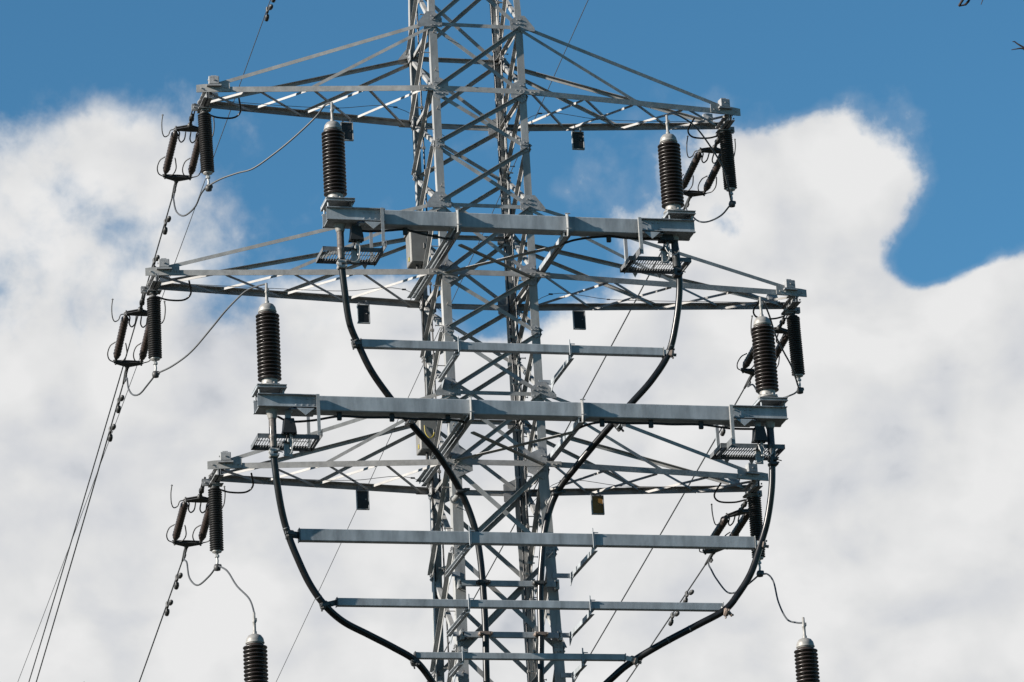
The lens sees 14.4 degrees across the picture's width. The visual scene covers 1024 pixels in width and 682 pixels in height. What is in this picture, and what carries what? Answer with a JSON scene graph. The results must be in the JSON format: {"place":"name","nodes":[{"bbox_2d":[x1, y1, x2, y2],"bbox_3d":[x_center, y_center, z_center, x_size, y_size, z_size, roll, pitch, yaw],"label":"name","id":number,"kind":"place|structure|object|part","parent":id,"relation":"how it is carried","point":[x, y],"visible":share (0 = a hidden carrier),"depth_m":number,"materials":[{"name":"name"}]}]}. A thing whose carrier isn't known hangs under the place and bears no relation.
{"place":"outdoors","nodes":[
{"label":"outdoors","id":0,"kind":"place"},
{"bbox_2d":[0,0,1023,681],"label":"sky","id":1,"kind":"structure","parent":0,"point":[879,156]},
{"label":"ground","id":2,"kind":"structure","parent":0,"visible":0},
{"bbox_2d":[141,0,806,681],"bbox_3d":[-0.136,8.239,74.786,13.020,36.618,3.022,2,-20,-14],"label":"lattice tower","id":3,"kind":"structure","parent":2,"relation":"on","point":[227,466],"depth_m":77.86,"materials":[{"name":"metal"}]},
{"bbox_2d":[107,287,165,383],"bbox_3d":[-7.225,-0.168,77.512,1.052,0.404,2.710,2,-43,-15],"label":"tension insulator set","id":4,"kind":"object","parent":3,"relation":"attached to","point":[125,319],"visible":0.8,"depth_m":77.42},
{"bbox_2d":[36,384,123,681],"bbox_3d":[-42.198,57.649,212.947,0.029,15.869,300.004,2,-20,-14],"label":"line conductor","id":5,"kind":"object","parent":4,"relation":"attached to","point":[79,534],"visible":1,"depth_m":83.79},
{"bbox_2d":[108,424,115,441],"bbox_3d":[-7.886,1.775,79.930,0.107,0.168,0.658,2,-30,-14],"label":"vibration damper","id":6,"kind":"object","parent":5,"relation":"attached to","point":[110,436],"visible":1,"depth_m":79.90,"materials":[{"name":"black metal"}]},
{"bbox_2d":[116,395,123,412],"bbox_3d":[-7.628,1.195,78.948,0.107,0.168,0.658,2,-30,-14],"label":"vibration damper","id":7,"kind":"object","parent":5,"relation":"attached to","point":[119,400],"visible":1,"depth_m":78.93,"materials":[{"name":"black metal"}]},
{"bbox_2d":[124,371,153,395],"bbox_3d":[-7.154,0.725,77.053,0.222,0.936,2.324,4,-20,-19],"label":"jumper loop","id":8,"kind":"object","parent":4,"relation":"hanging from","point":[141,392],"visible":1,"depth_m":76.72,"materials":[{"name":"grey metal"}]},
{"bbox_2d":[18,0,270,680],"bbox_3d":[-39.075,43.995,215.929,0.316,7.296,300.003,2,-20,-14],"label":"earth wire","id":9,"kind":"object","parent":3,"relation":"attached to","point":[160,302],"visible":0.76,"depth_m":96.87,"materials":[{"name":"grey metal"}]},
{"bbox_2d":[264,4,272,21],"bbox_3d":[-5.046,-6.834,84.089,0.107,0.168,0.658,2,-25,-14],"label":"vibration damper","id":10,"kind":"object","parent":9,"relation":"attached to","point":[270,7],"visible":1,"depth_m":84.06,"materials":[{"name":"grey metal"}]},
{"bbox_2d":[147,291,161,377],"bbox_3d":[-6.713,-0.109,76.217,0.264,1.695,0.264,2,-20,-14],"label":"surge arrester","id":11,"kind":"object","parent":3,"relation":"hanging from","point":[154,328],"visible":1,"depth_m":76.17,"materials":[{"name":"ceramic"}]},
{"bbox_2d":[158,283,264,373],"bbox_3d":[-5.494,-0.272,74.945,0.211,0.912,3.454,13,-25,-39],"label":"jumper wire","id":12,"kind":"object","parent":11,"relation":"attached to","point":[214,324],"visible":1,"depth_m":75.07,"materials":[{"name":"grey metal"}]},
{"bbox_2d":[157,103,214,197],"bbox_3d":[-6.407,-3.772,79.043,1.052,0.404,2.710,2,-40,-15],"label":"tension insulator set","id":13,"kind":"object","parent":3,"relation":"attached to","point":[190,127],"visible":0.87,"depth_m":78.95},
{"bbox_2d":[28,198,172,681],"bbox_3d":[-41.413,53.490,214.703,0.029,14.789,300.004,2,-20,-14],"label":"line conductor","id":14,"kind":"object","parent":13,"relation":"attached to","point":[96,455],"visible":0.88,"depth_m":89.64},
{"bbox_2d":[153,255,159,266],"bbox_3d":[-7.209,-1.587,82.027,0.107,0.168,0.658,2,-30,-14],"label":"vibration damper","id":15,"kind":"object","parent":14,"relation":"attached to","point":[157,257],"visible":0.72,"depth_m":81.83,"materials":[{"name":"grey metal"}]},
{"bbox_2d":[163,216,170,234],"bbox_3d":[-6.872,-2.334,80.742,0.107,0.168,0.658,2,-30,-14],"label":"vibration damper","id":16,"kind":"object","parent":14,"relation":"attached to","point":[165,229],"visible":1,"depth_m":80.72,"materials":[{"name":"grey metal"}]},
{"bbox_2d":[173,185,204,216],"bbox_3d":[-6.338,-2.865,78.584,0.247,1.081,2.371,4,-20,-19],"label":"jumper loop","id":17,"kind":"object","parent":13,"relation":"hanging from","point":[194,207],"visible":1,"depth_m":78.22,"materials":[{"name":"grey metal"}]},
{"bbox_2d":[166,477,225,561],"bbox_3d":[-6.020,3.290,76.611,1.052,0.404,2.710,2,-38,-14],"label":"tension insulator set","id":18,"kind":"object","parent":3,"relation":"attached to","point":[200,498],"visible":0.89,"depth_m":76.51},
{"bbox_2d":[139,561,181,681],"bbox_3d":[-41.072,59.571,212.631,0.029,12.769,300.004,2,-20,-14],"label":"line conductor","id":19,"kind":"object","parent":18,"relation":"attached to","point":[159,624],"visible":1,"depth_m":80.11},
{"bbox_2d":[165,600,172,615],"bbox_3d":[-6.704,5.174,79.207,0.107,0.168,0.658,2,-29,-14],"label":"vibration damper","id":20,"kind":"object","parent":19,"relation":"attached to","point":[168,604],"visible":1,"depth_m":79.18,"materials":[{"name":"grey metal"}]},
{"bbox_2d":[174,573,182,589],"bbox_3d":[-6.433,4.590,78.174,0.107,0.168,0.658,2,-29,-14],"label":"vibration damper","id":21,"kind":"object","parent":19,"relation":"attached to","point":[176,584],"visible":1,"depth_m":78.17,"materials":[{"name":"grey metal"}]},
{"bbox_2d":[183,550,213,585],"bbox_3d":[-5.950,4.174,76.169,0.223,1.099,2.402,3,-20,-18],"label":"jumper loop","id":22,"kind":"object","parent":18,"relation":"hanging from","point":[203,581],"visible":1,"depth_m":75.92,"materials":[{"name":"grey metal"}]},
{"bbox_2d":[198,108,214,191],"bbox_3d":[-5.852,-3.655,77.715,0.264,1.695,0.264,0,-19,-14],"label":"surge arrester","id":23,"kind":"object","parent":3,"relation":"hanging from","point":[206,143],"visible":1,"depth_m":77.67,"materials":[{"name":"black plastic"}]},
{"bbox_2d":[208,102,329,185],"bbox_3d":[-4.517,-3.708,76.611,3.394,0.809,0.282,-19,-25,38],"label":"jumper wire","id":24,"kind":"object","parent":23,"relation":"attached to","point":[290,140],"visible":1,"depth_m":76.47,"materials":[{"name":"grey metal"}]},
{"bbox_2d":[208,482,223,570],"bbox_3d":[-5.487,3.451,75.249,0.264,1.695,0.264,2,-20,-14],"label":"surge arrester","id":25,"kind":"object","parent":3,"relation":"hanging from","point":[215,508],"visible":1,"depth_m":75.21,"materials":[{"name":"ceramic"}]},
{"bbox_2d":[218,565,254,611],"bbox_3d":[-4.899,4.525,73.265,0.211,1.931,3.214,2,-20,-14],"label":"jumper wire","id":26,"kind":"object","parent":25,"relation":"attached to","point":[236,585],"visible":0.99,"depth_m":73.54,"materials":[{"name":"grey metal"}]},
{"bbox_2d":[340,118,353,140],"bbox_3d":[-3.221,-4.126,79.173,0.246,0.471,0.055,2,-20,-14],"label":"phase plate","id":27,"kind":"object","parent":3,"relation":"hanging from","point":[347,128],"visible":0.88,"depth_m":79.16,"materials":[{"name":"paint"}]},
{"bbox_2d":[356,486,369,509],"bbox_3d":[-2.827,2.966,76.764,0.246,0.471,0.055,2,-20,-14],"label":"phase plate","id":28,"kind":"object","parent":3,"relation":"hanging from","point":[362,499],"visible":1,"depth_m":76.74,"materials":[{"name":"paint"}]},
{"bbox_2d":[357,300,369,323],"bbox_3d":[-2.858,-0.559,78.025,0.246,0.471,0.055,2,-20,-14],"label":"phase plate","id":29,"kind":"object","parent":3,"relation":"hanging from","point":[363,313],"visible":1,"depth_m":78.00,"materials":[{"name":"paint"}]},
{"bbox_2d":[403,230,427,395],"bbox_3d":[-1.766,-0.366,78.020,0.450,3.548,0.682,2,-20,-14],"label":"control cabinet","id":30,"kind":"object","parent":3,"relation":"attached to","point":[416,244],"visible":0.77,"depth_m":78.22,"materials":[{"name":"grey metal"}]},
{"bbox_3d":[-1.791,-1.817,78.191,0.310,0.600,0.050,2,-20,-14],"label":"door","id":31,"kind":"part","parent":30,"relation":"part of","materials":[{"name":"grey metal"}]},
{"bbox_2d":[414,420,437,598],"bbox_3d":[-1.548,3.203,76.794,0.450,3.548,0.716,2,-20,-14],"label":"control cabinet","id":32,"kind":"object","parent":3,"relation":"attached to","point":[428,428],"visible":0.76,"depth_m":77.01,"materials":[{"name":"grey metal"}]},
{"bbox_3d":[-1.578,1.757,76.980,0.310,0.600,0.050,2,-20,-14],"label":"door","id":33,"kind":"part","parent":32,"relation":"part of","materials":[{"name":"grey metal"}]},
{"bbox_2d":[276,0,587,681],"bbox_3d":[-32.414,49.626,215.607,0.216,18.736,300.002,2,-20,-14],"label":"earth wire","id":34,"kind":"object","parent":3,"relation":"attached to","point":[434,340],"visible":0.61,"depth_m":98.82,"materials":[{"name":"grey metal"}]},
{"bbox_2d":[416,8,449,669],"bbox_3d":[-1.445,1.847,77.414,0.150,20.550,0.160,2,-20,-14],"label":"control cable","id":35,"kind":"object","parent":3,"relation":"attached to","point":[431,329],"visible":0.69,"depth_m":78.10,"materials":[{"name":"metal"}]},
{"bbox_2d":[450,488,469,503],"bbox_3d":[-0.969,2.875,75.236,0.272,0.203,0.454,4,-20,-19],"label":"stub clamp","id":36,"kind":"object","parent":3,"relation":"attached to","point":[454,499],"visible":1,"depth_m":75.18,"materials":[{"name":"metal"}]},
{"bbox_2d":[338,258,489,681],"bbox_3d":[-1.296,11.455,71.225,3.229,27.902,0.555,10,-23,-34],"label":"power cable","id":37,"kind":"object","parent":36,"relation":"attached to","point":[415,428],"visible":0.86,"depth_m":74.43,"materials":[{"name":"black rubber"}]},
{"bbox_2d":[404,417,416,426],"bbox_3d":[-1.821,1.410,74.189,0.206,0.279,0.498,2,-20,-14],"label":"cable hanger","id":38,"kind":"object","parent":37,"relation":"attached to","point":[407,423],"visible":0.68,"depth_m":74.23,"materials":[{"name":"paint"}]},
{"bbox_2d":[320,197,695,303],"bbox_3d":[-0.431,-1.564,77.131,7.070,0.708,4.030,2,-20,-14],"label":"termination beam","id":39,"kind":"structure","parent":3,"relation":"attached to","point":[680,223],"depth_m":75.61,"materials":[{"name":"metal"}]},
{"bbox_2d":[321,102,346,196],"bbox_3d":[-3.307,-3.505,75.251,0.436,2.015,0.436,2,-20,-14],"label":"cable termination","id":40,"kind":"object","parent":39,"relation":"on","point":[333,159],"visible":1,"depth_m":75.06,"materials":[{"name":"ceramic"}]},
{"bbox_2d":[334,223,350,269],"bbox_3d":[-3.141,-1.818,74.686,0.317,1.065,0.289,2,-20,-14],"label":"sealing end","id":41,"kind":"object","parent":39,"relation":"attached to","point":[340,230],"visible":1,"depth_m":74.60,"materials":[{"name":"metal"}]},
{"bbox_2d":[316,208,386,268],"bbox_3d":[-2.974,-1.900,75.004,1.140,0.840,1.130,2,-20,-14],"label":"grating platform","id":42,"kind":"structure","parent":39,"relation":"hanging from","point":[363,262],"depth_m":75.06,"materials":[{"name":"metal"}]},
{"bbox_2d":[348,221,363,262],"bbox_3d":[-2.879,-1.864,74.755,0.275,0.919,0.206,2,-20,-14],"label":"link box","id":43,"kind":"object","parent":39,"relation":"attached to","point":[356,234],"visible":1,"depth_m":74.69,"materials":[{"name":"paint"}]},
{"bbox_2d":[362,228,454,260],"bbox_3d":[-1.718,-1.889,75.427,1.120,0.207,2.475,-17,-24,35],"label":"earthing cable","id":44,"kind":"object","parent":39,"relation":"attached to","point":[405,231],"visible":1,"depth_m":75.09,"materials":[{"name":"black rubber"}]},
{"bbox_2d":[548,235,658,262],"bbox_3d":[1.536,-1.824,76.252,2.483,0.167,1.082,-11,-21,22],"label":"earthing cable","id":45,"kind":"object","parent":39,"relation":"attached to","point":[608,238],"visible":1,"depth_m":75.98,"materials":[{"name":"black rubber"}]},
{"bbox_2d":[620,217,690,277],"bbox_3d":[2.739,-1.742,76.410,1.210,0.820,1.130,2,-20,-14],"label":"grating platform","id":46,"kind":"structure","parent":39,"relation":"hanging from","point":[625,267],"depth_m":76.47,"materials":[{"name":"metal"}]},
{"bbox_2d":[658,218,678,263],"bbox_3d":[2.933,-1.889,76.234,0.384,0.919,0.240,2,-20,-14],"label":"link box","id":47,"kind":"object","parent":39,"relation":"attached to","point":[666,239],"visible":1,"depth_m":76.16,"materials":[{"name":"paint"}]},
{"bbox_2d":[657,115,683,213],"bbox_3d":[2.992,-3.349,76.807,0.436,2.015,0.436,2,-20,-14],"label":"cable termination","id":48,"kind":"object","parent":39,"relation":"on","point":[670,170],"visible":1,"depth_m":76.61,"materials":[{"name":"ceramic"}]},
{"bbox_2d":[671,235,685,277],"bbox_3d":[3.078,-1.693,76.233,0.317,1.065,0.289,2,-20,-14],"label":"sealing end","id":49,"kind":"object","parent":39,"relation":"attached to","point":[676,271],"visible":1,"depth_m":76.11,"materials":[{"name":"metal"}]},
{"bbox_2d":[456,578,559,590],"bbox_3d":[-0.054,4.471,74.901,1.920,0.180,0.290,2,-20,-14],"label":"cable rack","id":50,"kind":"object","parent":3,"relation":"attached to","point":[505,583],"visible":1,"depth_m":74.90,"materials":[{"name":"metal"}]},
{"bbox_2d":[459,629,562,641],"bbox_3d":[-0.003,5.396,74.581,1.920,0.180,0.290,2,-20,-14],"label":"cable rack","id":51,"kind":"object","parent":3,"relation":"attached to","point":[463,634],"visible":1,"depth_m":74.58,"materials":[{"name":"metal"}]},
{"bbox_2d":[489,2,533,681],"bbox_3d":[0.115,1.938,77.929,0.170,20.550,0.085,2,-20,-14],"label":"control cable","id":52,"kind":"object","parent":3,"relation":"attached to","point":[514,383],"visible":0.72,"depth_m":78.66,"materials":[{"name":"metal"}]},
{"bbox_2d":[350,336,676,391],"bbox_3d":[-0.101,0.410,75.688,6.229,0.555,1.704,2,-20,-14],"label":"cable guide beam","id":53,"kind":"structure","parent":3,"relation":"attached to","point":[569,350],"depth_m":75.12,"materials":[{"name":"metal"}]},
{"bbox_2d":[496,0,536,676],"bbox_3d":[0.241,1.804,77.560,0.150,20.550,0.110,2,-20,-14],"label":"control cable","id":54,"kind":"object","parent":3,"relation":"attached to","point":[501,58],"visible":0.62,"depth_m":78.19,"materials":[{"name":"metal"}]},
{"bbox_2d":[252,383,787,486],"bbox_3d":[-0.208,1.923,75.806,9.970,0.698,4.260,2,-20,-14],"label":"termination beam","id":55,"kind":"structure","parent":3,"relation":"attached to","point":[762,410],"depth_m":74.15,"materials":[{"name":"metal"}]},
{"bbox_2d":[255,283,281,383],"bbox_3d":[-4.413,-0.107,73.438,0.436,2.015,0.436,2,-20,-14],"label":"cable termination","id":56,"kind":"object","parent":55,"relation":"on","point":[268,344],"visible":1,"depth_m":73.25,"materials":[{"name":"ceramic"}]},
{"bbox_2d":[265,408,282,458],"bbox_3d":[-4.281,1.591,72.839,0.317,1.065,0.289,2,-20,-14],"label":"sealing end","id":57,"kind":"object","parent":55,"relation":"attached to","point":[272,413],"visible":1,"depth_m":72.77,"materials":[{"name":"metal"}]},
{"bbox_2d":[251,394,322,454],"bbox_3d":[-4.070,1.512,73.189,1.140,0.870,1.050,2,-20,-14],"label":"grating platform","id":58,"kind":"structure","parent":55,"relation":"hanging from","point":[308,437],"depth_m":73.14,"materials":[{"name":"metal"}]},
{"bbox_2d":[281,408,296,456],"bbox_3d":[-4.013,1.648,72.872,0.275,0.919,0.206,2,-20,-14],"label":"link box","id":59,"kind":"object","parent":55,"relation":"attached to","point":[289,426],"visible":1,"depth_m":72.81,"materials":[{"name":"paint"}]},
{"bbox_2d":[277,412,465,449],"bbox_3d":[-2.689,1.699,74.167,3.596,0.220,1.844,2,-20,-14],"label":"earthing cable","id":60,"kind":"object","parent":55,"relation":"attached to","point":[390,417],"visible":1,"depth_m":73.42,"materials":[{"name":"black rubber"}]},
{"bbox_2d":[561,419,753,447],"bbox_3d":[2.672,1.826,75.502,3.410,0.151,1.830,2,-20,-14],"label":"earthing cable","id":61,"kind":"object","parent":55,"relation":"attached to","point":[651,423],"visible":1,"depth_m":74.64,"materials":[{"name":"black rubber"}]},
{"bbox_2d":[710,405,784,464],"bbox_3d":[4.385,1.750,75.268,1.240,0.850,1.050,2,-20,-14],"label":"grating platform","id":62,"kind":"structure","parent":55,"relation":"hanging from","point":[719,451],"depth_m":75.21,"materials":[{"name":"metal"}]},
{"bbox_2d":[751,419,772,463],"bbox_3d":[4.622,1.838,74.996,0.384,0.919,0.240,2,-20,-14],"label":"link box","id":63,"kind":"object","parent":55,"relation":"attached to","point":[759,434],"visible":1,"depth_m":74.94,"materials":[{"name":"paint"}]},
{"bbox_2d":[751,297,778,397],"bbox_3d":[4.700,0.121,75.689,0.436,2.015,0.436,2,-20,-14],"label":"cable termination","id":64,"kind":"object","parent":55,"relation":"on","point":[764,356],"visible":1,"depth_m":75.49,"materials":[{"name":"ceramic"}]},
{"bbox_2d":[764,420,781,466],"bbox_3d":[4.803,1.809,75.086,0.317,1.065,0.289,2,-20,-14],"label":"sealing end","id":65,"kind":"object","parent":55,"relation":"attached to","point":[769,425],"visible":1,"depth_m":75.00,"materials":[{"name":"metal"}]},
{"bbox_2d":[410,647,641,681],"bbox_3d":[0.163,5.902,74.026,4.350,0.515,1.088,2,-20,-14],"label":"cable guide beam","id":66,"kind":"structure","parent":3,"relation":"attached to","point":[463,655],"depth_m":73.76,"materials":[{"name":"metal"}]},
{"bbox_2d":[603,455,775,681],"bbox_3d":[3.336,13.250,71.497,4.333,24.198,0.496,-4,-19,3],"label":"power cable","id":67,"kind":"object","parent":66,"relation":"attached to","point":[626,665],"visible":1,"depth_m":74.13,"materials":[{"name":"black rubber"}]},
{"bbox_2d":[319,594,733,644],"bbox_3d":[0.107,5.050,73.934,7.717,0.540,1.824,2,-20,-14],"label":"cable guide beam","id":68,"kind":"structure","parent":3,"relation":"attached to","point":[590,605],"depth_m":73.36,"materials":[{"name":"metal"}]},
{"bbox_2d":[285,526,768,584],"bbox_3d":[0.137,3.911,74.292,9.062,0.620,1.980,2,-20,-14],"label":"cable guide beam","id":69,"kind":"structure","parent":3,"relation":"attached to","point":[593,540],"depth_m":73.59,"materials":[{"name":"metal"}]},
{"bbox_2d":[545,490,565,505],"bbox_3d":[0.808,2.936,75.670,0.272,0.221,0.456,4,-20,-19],"label":"stub clamp","id":70,"kind":"object","parent":3,"relation":"attached to","point":[553,493],"visible":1,"depth_m":75.52,"materials":[{"name":"metal"}]},
{"bbox_2d":[537,242,682,681],"bbox_3d":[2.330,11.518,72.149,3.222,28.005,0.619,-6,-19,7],"label":"power cable","id":71,"kind":"object","parent":70,"relation":"attached to","point":[606,430],"visible":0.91,"depth_m":75.37,"materials":[{"name":"black rubber"}]},
{"bbox_2d":[613,424,625,431],"bbox_3d":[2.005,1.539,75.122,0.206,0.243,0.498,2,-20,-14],"label":"cable hanger","id":72,"kind":"object","parent":71,"relation":"attached to","point":[618,427],"visible":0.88,"depth_m":75.19,"materials":[{"name":"paint"}]},
{"bbox_2d":[571,128,584,149],"bbox_3d":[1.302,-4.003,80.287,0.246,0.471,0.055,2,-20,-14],"label":"phase plate","id":73,"kind":"object","parent":3,"relation":"hanging from","point":[577,137],"visible":1,"depth_m":80.27,"materials":[{"name":"paint"}]},
{"bbox_2d":[572,307,585,329],"bbox_3d":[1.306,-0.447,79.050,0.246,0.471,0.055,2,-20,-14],"label":"phase plate","id":74,"kind":"object","parent":3,"relation":"hanging from","point":[579,320],"visible":1,"depth_m":79.03,"materials":[{"name":"paint"}]},
{"bbox_2d":[591,491,604,514],"bbox_3d":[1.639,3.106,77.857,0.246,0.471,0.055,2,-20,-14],"label":"phase plate","id":75,"kind":"object","parent":3,"relation":"hanging from","point":[597,504],"visible":1,"depth_m":77.83,"materials":[{"name":"paint"}]},
{"bbox_2d":[682,136,735,209],"bbox_3d":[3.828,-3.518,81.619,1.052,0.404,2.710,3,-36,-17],"label":"tension insulator set","id":76,"kind":"object","parent":3,"relation":"attached to","point":[690,171],"visible":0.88,"depth_m":81.52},
{"bbox_2d":[427,244,665,681],"bbox_3d":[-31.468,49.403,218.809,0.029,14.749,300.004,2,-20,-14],"label":"line conductor","id":77,"kind":"object","parent":76,"relation":"attached to","point":[570,421],"visible":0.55,"depth_m":89.17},
{"bbox_2d":[686,199,728,222],"bbox_3d":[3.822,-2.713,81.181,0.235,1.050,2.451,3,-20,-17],"label":"jumper loop","id":78,"kind":"object","parent":76,"relation":"hanging from","point":[727,208],"visible":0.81,"depth_m":80.66,"materials":[{"name":"grey metal"}]},
{"bbox_2d":[699,499,748,565],"bbox_3d":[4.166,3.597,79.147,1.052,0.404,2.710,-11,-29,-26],"label":"tension insulator set","id":79,"kind":"object","parent":3,"relation":"attached to","point":[737,528],"visible":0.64,"depth_m":78.81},
{"bbox_2d":[626,565,704,681],"bbox_3d":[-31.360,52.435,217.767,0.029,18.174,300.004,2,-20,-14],"label":"line conductor","id":80,"kind":"object","parent":79,"relation":"attached to","point":[668,620],"visible":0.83,"depth_m":82.66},
{"bbox_2d":[668,611,679,625],"bbox_3d":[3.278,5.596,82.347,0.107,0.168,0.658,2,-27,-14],"label":"vibration damper","id":81,"kind":"object","parent":80,"relation":"attached to","point":[675,614],"visible":1,"depth_m":82.32,"materials":[{"name":"grey metal"}]},
{"bbox_2d":[683,590,693,602],"bbox_3d":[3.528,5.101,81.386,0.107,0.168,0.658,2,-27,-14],"label":"vibration damper","id":82,"kind":"object","parent":80,"relation":"attached to","point":[690,592],"visible":0.9,"depth_m":81.34,"materials":[{"name":"grey metal"}]},
{"bbox_2d":[708,554,756,593],"bbox_3d":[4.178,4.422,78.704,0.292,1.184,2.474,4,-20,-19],"label":"jumper loop","id":83,"kind":"object","parent":79,"relation":"hanging from","point":[726,591],"visible":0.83,"depth_m":78.71,"materials":[{"name":"grey metal"}]},
{"bbox_2d":[719,127,736,207],"bbox_3d":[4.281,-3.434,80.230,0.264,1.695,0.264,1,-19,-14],"label":"surge arrester","id":84,"kind":"object","parent":3,"relation":"hanging from","point":[726,150],"visible":0.99,"depth_m":80.19,"materials":[{"name":"ceramic"}]},
{"bbox_2d":[666,112,731,201],"bbox_3d":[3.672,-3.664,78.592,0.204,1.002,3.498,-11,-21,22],"label":"jumper wire","id":85,"kind":"object","parent":84,"relation":"attached to","point":[699,131],"visible":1,"depth_m":79.03,"materials":[{"name":"grey metal"}]},
{"bbox_2d":[747,492,764,576],"bbox_3d":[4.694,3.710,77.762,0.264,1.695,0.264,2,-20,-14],"label":"surge arrester","id":86,"kind":"object","parent":3,"relation":"hanging from","point":[755,513],"visible":0.67,"depth_m":77.78,"materials":[{"name":"ceramic"}]},
{"bbox_2d":[761,573,801,623],"bbox_3d":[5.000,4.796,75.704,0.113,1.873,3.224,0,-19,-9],"label":"jumper wire","id":87,"kind":"object","parent":86,"relation":"attached to","point":[787,619],"visible":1,"depth_m":75.67,"materials":[{"name":"grey metal"}]},
{"bbox_2d":[737,315,799,388],"bbox_3d":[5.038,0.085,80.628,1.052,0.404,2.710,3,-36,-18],"label":"tension insulator set","id":88,"kind":"object","parent":3,"relation":"attached to","point":[748,359],"visible":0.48,"depth_m":80.56,"materials":[{"name":"black ceramic"}]},
{"bbox_2d":[574,388,743,681],"bbox_3d":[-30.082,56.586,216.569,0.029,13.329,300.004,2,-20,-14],"label":"line conductor","id":89,"kind":"object","parent":88,"relation":"attached to","point":[660,534],"visible":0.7,"depth_m":87.86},
{"bbox_2d":[720,425,725,435],"bbox_3d":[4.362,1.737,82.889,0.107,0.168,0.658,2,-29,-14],"label":"vibration damper","id":90,"kind":"object","parent":89,"relation":"attached to","point":[723,431],"visible":0.37,"depth_m":83.01,"materials":[{"name":"black metal"}]},
{"bbox_2d":[747,377,796,396],"bbox_3d":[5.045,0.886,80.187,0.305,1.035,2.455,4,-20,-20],"label":"jumper loop","id":91,"kind":"object","parent":88,"relation":"hanging from","point":[755,388],"visible":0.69,"depth_m":80.52,"materials":[{"name":"grey metal"}]},
{"bbox_2d":[786,311,804,393],"bbox_3d":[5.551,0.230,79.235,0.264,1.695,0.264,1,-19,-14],"label":"surge arrester","id":92,"kind":"object","parent":3,"relation":"hanging from","point":[795,341],"visible":1,"depth_m":79.20,"materials":[{"name":"rubber"}]},
{"bbox_2d":[761,298,798,387],"bbox_3d":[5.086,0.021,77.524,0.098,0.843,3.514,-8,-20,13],"label":"jumper wire","id":93,"kind":"object","parent":92,"relation":"attached to","point":[780,344],"visible":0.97,"depth_m":77.78,"materials":[{"name":"black metal"}]},
{"bbox_2d":[958,0,1023,49],"bbox_3d":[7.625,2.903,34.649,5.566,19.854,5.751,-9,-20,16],"label":"bare tree","id":94,"kind":"object","parent":2,"relation":"on","point":[961,2],"visible":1,"depth_m":34.66,"materials":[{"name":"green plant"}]},
{"bbox_3d":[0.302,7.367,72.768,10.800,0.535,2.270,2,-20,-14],"label":"termination beam","id":95,"kind":"object","parent":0,"visible":0},
{"bbox_2d":[243,612,268,681],"bbox_3d":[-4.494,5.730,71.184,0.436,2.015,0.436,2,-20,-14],"label":"cable termination","id":96,"kind":"object","parent":95,"relation":"on","point":[255,659],"visible":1,"depth_m":71.10,"materials":[{"name":"ceramic"}]},
{"bbox_2d":[269,428,435,681],"bbox_3d":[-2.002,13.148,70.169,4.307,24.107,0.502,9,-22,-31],"label":"power cable","id":97,"kind":"object","parent":95,"relation":"attached to","point":[346,623],"visible":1,"depth_m":72.50,"materials":[{"name":"black rubber"}]},
{"bbox_2d":[794,617,819,681],"bbox_3d":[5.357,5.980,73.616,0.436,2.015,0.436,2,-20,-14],"label":"cable termination","id":98,"kind":"object","parent":95,"relation":"on","point":[806,662],"visible":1,"depth_m":73.55,"materials":[{"name":"ceramic"}]}
]}

